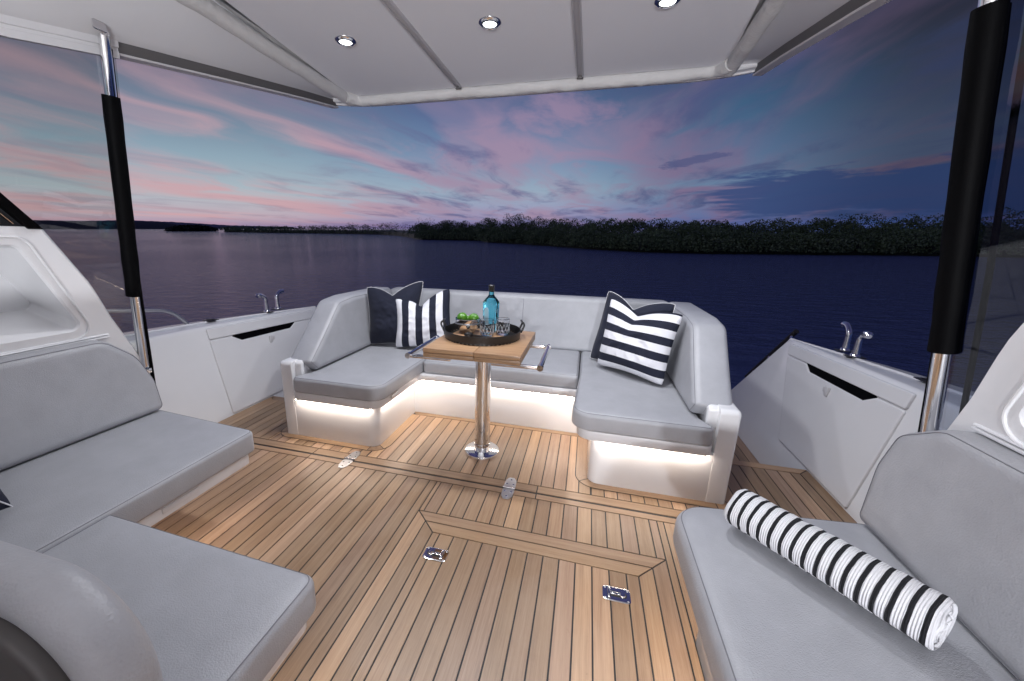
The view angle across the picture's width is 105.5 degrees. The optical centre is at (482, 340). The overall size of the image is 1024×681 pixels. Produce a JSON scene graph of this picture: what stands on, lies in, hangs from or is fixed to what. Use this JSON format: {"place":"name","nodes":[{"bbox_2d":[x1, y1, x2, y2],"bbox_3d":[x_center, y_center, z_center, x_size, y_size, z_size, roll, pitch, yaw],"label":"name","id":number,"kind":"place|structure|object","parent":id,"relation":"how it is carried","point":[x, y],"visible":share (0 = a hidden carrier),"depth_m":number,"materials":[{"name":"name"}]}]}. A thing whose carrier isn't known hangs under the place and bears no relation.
{"place":"outdoors","nodes":[
{"label":"outdoors","id":0,"kind":"place"},
{"bbox_2d":[33,220,177,228],"bbox_3d":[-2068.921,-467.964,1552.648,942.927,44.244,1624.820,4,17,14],"label":"hills","id":1,"kind":"structure","parent":0,"point":[48,224],"depth_m":1765.67,"materials":[{"name":"black plant"}]},
{"bbox_2d":[105,220,288,228],"bbox_3d":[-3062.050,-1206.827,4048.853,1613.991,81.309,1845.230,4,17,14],"label":"distant hills","id":2,"kind":"structure","parent":0,"point":[183,223],"depth_m":4069.59,"materials":[{"name":"black plant"}]},
{"bbox_2d":[151,396,856,680],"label":"floor","id":3,"kind":"structure","parent":0,"point":[340,524],"depth_m":1.73,"materials":[{"name":"brown wood"}]},
{"bbox_2d":[0,340,315,680],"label":"side lounge","id":4,"kind":"object","parent":3,"relation":"on","point":[106,463],"visible":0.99,"depth_m":0.98,"materials":[{"name":"grey leather"}]},
{"bbox_2d":[0,489,12,509],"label":"pillow","id":5,"kind":"object","parent":4,"relation":"on","point":[4,502],"visible":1,"depth_m":1.08,"materials":[{"name":"black fabric"}]},
{"bbox_2d":[123,306,315,422],"bbox_3d":[-1.906,1.120,2.757,0.598,2.524,3.272,5,15,15],"label":"bulwark","id":6,"kind":"object","parent":3,"relation":"on","point":[216,370],"visible":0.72,"depth_m":2.58,"materials":[{"name":"white plastic"}]},
{"bbox_2d":[107,309,188,323],"bbox_3d":[-2.227,-0.024,1.813,0.054,0.228,1.661,5,15,17],"label":"grab rail","id":7,"kind":"object","parent":6,"relation":"attached to","point":[179,317],"visible":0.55,"depth_m":2.40,"materials":[{"name":"silver metal"}]},
{"bbox_2d":[210,319,309,412],"bbox_3d":[-1.597,0.133,3.020,0.113,0.494,0.975,5,15,14],"label":"locker door","id":8,"kind":"structure","parent":6,"relation":"in","point":[249,369],"depth_m":2.80,"materials":[{"name":"white plastic"}]},
{"bbox_2d":[255,289,283,312],"bbox_3d":[-1.723,-0.323,3.168,0.088,0.161,0.334,3,14,6],"label":"mooring cleat","id":9,"kind":"object","parent":6,"relation":"attached to","point":[265,300],"visible":1,"depth_m":3.12,"materials":[{"name":"silver metal"}]},
{"bbox_2d":[405,331,550,459],"bbox_3d":[0.005,0.312,2.139,0.680,0.660,0.525,5,15,14],"label":"pedestal table","id":10,"kind":"object","parent":3,"relation":"on","point":[485,359],"visible":0.84,"depth_m":1.99,"materials":[{"name":"brown wood"}]},
{"bbox_2d":[440,318,524,345],"bbox_3d":[0.000,-0.066,2.101,0.414,0.090,0.414,-12,19,-41],"label":"tray","id":11,"kind":"object","parent":10,"relation":"on","point":[513,335],"visible":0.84,"depth_m":1.96,"materials":[{"name":"black paint"}]},
{"bbox_2d":[455,317,480,332],"bbox_3d":[-0.081,-0.086,2.140,0.141,0.080,0.141,5,15,14],"label":"bowl","id":12,"kind":"object","parent":11,"relation":"in","point":[464,326],"visible":0.85,"depth_m":2.09,"materials":[{"name":"clear glass"}]},
{"bbox_2d":[457,312,467,319],"bbox_3d":[-0.111,-0.125,2.117,0.060,0.058,0.059,-13,20,-43],"label":"lime","id":13,"kind":"object","parent":12,"relation":"in","point":[461,316],"visible":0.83,"depth_m":2.09,"materials":[{"name":"green food"}]},
{"bbox_2d":[468,313,478,319],"bbox_3d":[-0.049,-0.121,2.128,0.056,0.056,0.058,-9,17,-34],"label":"lime","id":14,"kind":"object","parent":12,"relation":"in","point":[473,316],"visible":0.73,"depth_m":2.11,"materials":[{"name":"green food"}]},
{"bbox_2d":[453,329,500,336],"bbox_3d":[-0.022,-0.031,2.106,0.282,0.007,0.282,5,15,14],"label":"serving board","id":15,"kind":"object","parent":11,"relation":"in","point":[476,332],"visible":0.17,"depth_m":2.12,"materials":[{"name":"brown wood"}]},
{"bbox_2d":[464,332,488,336],"bbox_3d":[-0.029,-0.026,2.031,0.155,0.021,0.050,10,17,30],"label":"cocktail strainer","id":16,"kind":"object","parent":15,"relation":"on","point":[469,334],"visible":0.77,"depth_m":2.04,"materials":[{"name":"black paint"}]},
{"bbox_2d":[480,318,493,336],"bbox_3d":[0.024,-0.068,2.062,0.077,0.088,0.077,5,15,14],"label":"tumbler","id":17,"kind":"object","parent":11,"relation":"in","point":[486,326],"visible":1,"depth_m":2.04,"materials":[{"name":"clear glass"}]},
{"bbox_2d":[483,285,499,331],"bbox_3d":[0.047,-0.177,2.145,0.077,0.259,0.080,14,19,41],"label":"bottle","id":18,"kind":"object","parent":11,"relation":"in","point":[491,304],"visible":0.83,"depth_m":2.11,"materials":[{"name":"blue glass"}]},
{"bbox_2d":[496,317,509,335],"bbox_3d":[0.109,-0.076,2.101,0.077,0.088,0.077,-1,14,-8],"label":"tumbler","id":19,"kind":"object","parent":11,"relation":"in","point":[502,326],"visible":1,"depth_m":2.07,"materials":[{"name":"clear glass"}]},
{"bbox_2d":[332,522,673,680],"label":"deck hatch","id":20,"kind":"object","parent":3,"relation":"on","point":[619,595],"visible":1,"depth_m":1.24,"materials":[{"name":"brown wood"}]},
{"bbox_2d":[280,287,741,503],"bbox_3d":[0.124,0.152,2.570,2.437,0.802,1.290,5,15,14],"label":"stern bench","id":21,"kind":"object","parent":3,"relation":"on","point":[675,433],"visible":0.72,"depth_m":2.28,"materials":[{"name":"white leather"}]},
{"bbox_2d":[367,281,422,343],"bbox_3d":[-0.639,-0.198,2.863,0.406,0.474,0.190,0,14,-5],"label":"pillow","id":22,"kind":"object","parent":21,"relation":"on","point":[383,313],"visible":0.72,"depth_m":2.80,"materials":[{"name":"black fabric"}]},
{"bbox_2d":[396,289,449,346],"bbox_3d":[-0.425,-0.157,2.809,0.414,0.417,0.198,-1,14,-7],"label":"pillow","id":23,"kind":"object","parent":21,"relation":"on","point":[417,325],"visible":0.87,"depth_m":2.76,"materials":[{"name":"fabric"}]},
{"bbox_2d":[590,291,674,359],"bbox_3d":[0.929,-0.058,2.454,0.186,0.454,0.486,-10,18,-38],"label":"pillow","id":24,"kind":"object","parent":21,"relation":"on","point":[655,308],"visible":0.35,"depth_m":2.53,"materials":[{"name":"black fabric"}]},
{"bbox_2d":[597,298,682,384],"bbox_3d":[0.896,-0.010,2.287,0.202,0.427,0.453,-11,19,-40],"label":"pillow","id":25,"kind":"object","parent":21,"relation":"on","point":[634,342],"visible":1,"depth_m":2.21,"materials":[{"name":"fabric"}]},
{"bbox_2d":[673,430,1023,680],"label":"side lounge","id":26,"kind":"object","parent":3,"relation":"on","point":[942,511],"visible":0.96,"depth_m":0.84,"materials":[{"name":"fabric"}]},
{"bbox_2d":[724,489,957,650],"bbox_3d":[0.804,0.513,0.924,0.121,0.120,0.409,-6,16,-27],"label":"rolled towel","id":27,"kind":"object","parent":26,"relation":"on","point":[916,610],"visible":1,"depth_m":0.84,"materials":[{"name":"white fabric"}]},
{"bbox_2d":[731,338,974,523],"bbox_3d":[1.823,1.428,1.808,0.598,2.524,3.272,4,15,13],"label":"bulwark","id":28,"kind":"object","parent":3,"relation":"on","point":[835,424],"visible":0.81,"depth_m":2.01,"materials":[{"name":"white plastic"}]},
{"bbox_2d":[745,329,798,377],"bbox_3d":[2.142,0.119,2.913,0.051,0.528,0.553,4,15,11],"label":"grab rail","id":29,"kind":"object","parent":28,"relation":"attached to","point":[794,333],"visible":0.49,"depth_m":2.80,"materials":[{"name":"black paint"}]},
{"bbox_2d":[779,356,905,507],"bbox_3d":[1.832,0.415,2.147,0.113,0.494,0.975,5,15,14],"label":"locker door","id":30,"kind":"structure","parent":28,"relation":"in","point":[839,437],"depth_m":1.95,"materials":[{"name":"white plastic"}]},
{"bbox_2d":[834,321,872,358],"bbox_3d":[2.069,-0.002,2.167,0.088,0.161,0.334,7,16,24],"label":"mooring cleat","id":31,"kind":"object","parent":28,"relation":"attached to","point":[855,351],"visible":1,"depth_m":2.12,"materials":[{"name":"silver metal"}]},
{"bbox_2d":[0,0,1023,228],"label":"sky","id":32,"kind":"structure","parent":0,"point":[862,119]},
{"bbox_2d":[43,229,1023,391],"bbox_3d":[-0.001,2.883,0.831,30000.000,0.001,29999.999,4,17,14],"label":"water","id":33,"kind":"structure","parent":0,"point":[759,307],"depth_m":23.41,"materials":[{"name":"blue liquid"}]},
{"bbox_2d":[164,224,218,230],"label":"islet","id":34,"kind":"object","parent":33,"relation":"in","point":[190,227],"visible":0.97,"depth_m":418.24,"materials":[{"name":"black plant"}]},
{"bbox_2d":[217,219,433,239],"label":"mangroves","id":35,"kind":"object","parent":33,"relation":"on","point":[322,230],"visible":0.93,"depth_m":236.83,"materials":[{"name":"green plant"}]},
{"bbox_2d":[406,207,1023,257],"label":"mangroves","id":36,"kind":"object","parent":33,"relation":"on","point":[852,237],"visible":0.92,"depth_m":50.22,"materials":[{"name":"green plant"}]},
{"bbox_2d":[733,436,758,462],"bbox_3d":[0.284,0.496,3.308,4.000,0.256,1.685,5,15,14],"label":"step","id":37,"kind":"object","parent":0,"point":[742,452],"visible":0.02,"depth_m":2.63,"materials":[{"name":"brown wood"}]},
{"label":"bulkhead","id":38,"kind":"structure","parent":0,"visible":0},
{"bbox_2d":[0,226,139,360],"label":"side coaming","id":39,"kind":"object","parent":38,"relation":"attached to","point":[49,298],"visible":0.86,"depth_m":1.48,"materials":[{"name":"white plastic"}]},
{"bbox_2d":[0,192,41,228],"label":"cabin window","id":40,"kind":"structure","parent":39,"relation":"attached to","point":[11,214],"depth_m":1.29,"materials":[{"name":"black glass"}]},
{"bbox_2d":[91,18,151,372],"bbox_3d":[-1.468,-0.489,1.601,0.276,1.352,0.066,9,16,29],"label":"support pole","id":41,"kind":"object","parent":39,"relation":"attached to","point":[115,137],"visible":0.95,"depth_m":1.55,"materials":[{"name":"black metal"}]},
{"bbox_2d":[0,0,890,108],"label":"hardtop","id":42,"kind":"object","parent":41,"relation":"on","point":[402,52],"visible":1,"depth_m":1.78,"materials":[{"name":"white fiberglass"},{"name":"metal"}]},
{"bbox_2d":[334,35,356,46],"bbox_3d":[-0.665,-1.453,1.884,0.103,0.015,0.103,5,15,14],"label":"downlight","id":43,"kind":"object","parent":42,"relation":"attached to","point":[345,41],"visible":1,"depth_m":1.87,"materials":[{"name":"silver metal"}]},
{"bbox_2d":[478,16,501,29],"bbox_3d":[0.032,-1.395,1.707,0.103,0.015,0.103,5,15,14],"label":"downlight","id":44,"kind":"object","parent":42,"relation":"attached to","point":[489,22],"visible":1,"depth_m":1.70,"materials":[{"name":"silver metal"}]},
{"bbox_2d":[654,0,680,8],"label":"downlight","id":45,"kind":"object","parent":42,"relation":"attached to","point":[662,4],"visible":1,"depth_m":1.54,"materials":[{"name":"silver metal"}]},
{"bbox_2d":[112,49,155,382],"bbox_3d":[-1.956,0.004,-0.043,0.224,1.392,3.708,5,15,14],"label":"metal pole","id":46,"kind":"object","parent":39,"relation":"attached to","point":[152,374],"depth_m":1.78,"materials":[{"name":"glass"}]},
{"bbox_2d":[947,323,1023,454],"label":"side coaming","id":47,"kind":"object","parent":38,"relation":"attached to","point":[993,408],"visible":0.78,"depth_m":0.86,"materials":[{"name":"white plastic"}]},
{"bbox_2d":[920,0,1011,431],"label":"support pole","id":48,"kind":"object","parent":47,"relation":"attached to","point":[985,47],"visible":0.84,"depth_m":0.90,"materials":[{"name":"black metal"}]},
{"bbox_2d":[918,27,1023,431],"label":"side window","id":49,"kind":"structure","parent":47,"relation":"attached to","point":[1006,163],"depth_m":0.88,"materials":[{"name":"black glass"}]}
]}

